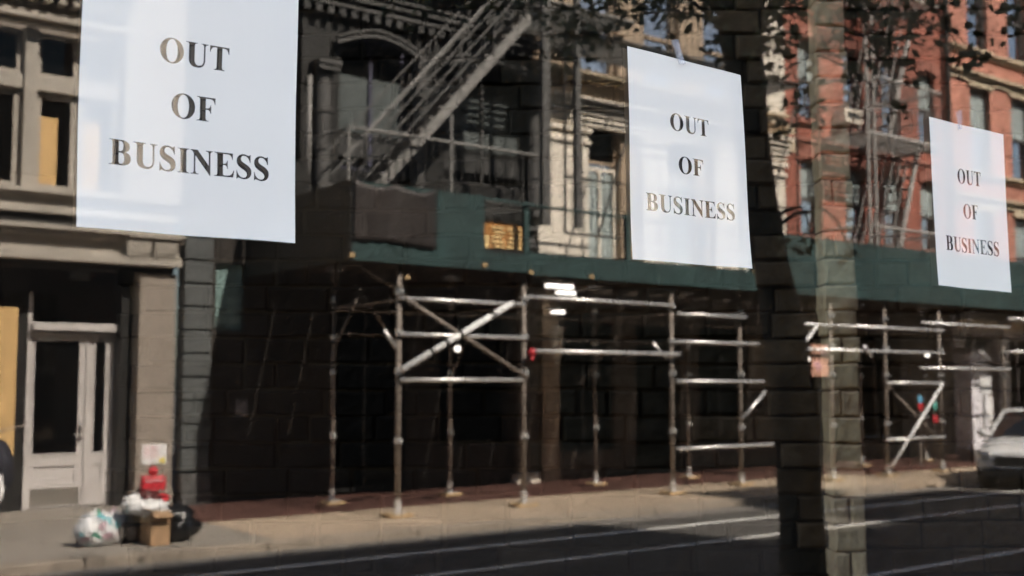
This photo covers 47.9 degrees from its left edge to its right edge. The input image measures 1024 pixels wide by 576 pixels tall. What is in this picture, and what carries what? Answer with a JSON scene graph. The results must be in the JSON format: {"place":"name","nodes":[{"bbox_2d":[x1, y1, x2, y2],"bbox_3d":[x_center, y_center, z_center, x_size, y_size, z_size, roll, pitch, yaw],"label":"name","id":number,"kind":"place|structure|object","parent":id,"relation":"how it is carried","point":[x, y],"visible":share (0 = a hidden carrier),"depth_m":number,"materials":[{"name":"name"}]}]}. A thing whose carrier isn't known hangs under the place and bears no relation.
{"place":"outdoors","nodes":[
{"label":"outdoors","id":0,"kind":"place"},
{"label":"near pavement","id":1,"kind":"structure","parent":0,"visible":0},
{"bbox_2d":[0,0,1023,575],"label":"shop window","id":2,"kind":"structure","parent":1,"relation":"on","point":[456,328],"depth_m":1.36,"materials":[{"name":"clear glass"}]},
{"bbox_2d":[76,0,297,242],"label":"poster","id":3,"kind":"object","parent":2,"relation":"attached to","point":[133,82],"visible":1,"depth_m":1.11,"materials":[{"name":"white paper"}]},
{"bbox_2d":[627,46,751,267],"bbox_3d":[0.241,-0.180,1.540,0.233,0.300,0.004,4,-6,-37],"label":"poster","id":4,"kind":"object","parent":2,"relation":"attached to","point":[663,89],"visible":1,"depth_m":1.53,"materials":[{"name":"white paper"}]},
{"bbox_2d":[929,117,1011,292],"bbox_3d":[0.777,-0.149,1.950,0.234,0.304,0.004,4,-6,-37],"label":"poster","id":5,"kind":"object","parent":2,"relation":"attached to","point":[955,148],"visible":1,"depth_m":1.95,"materials":[{"name":"white paper"}]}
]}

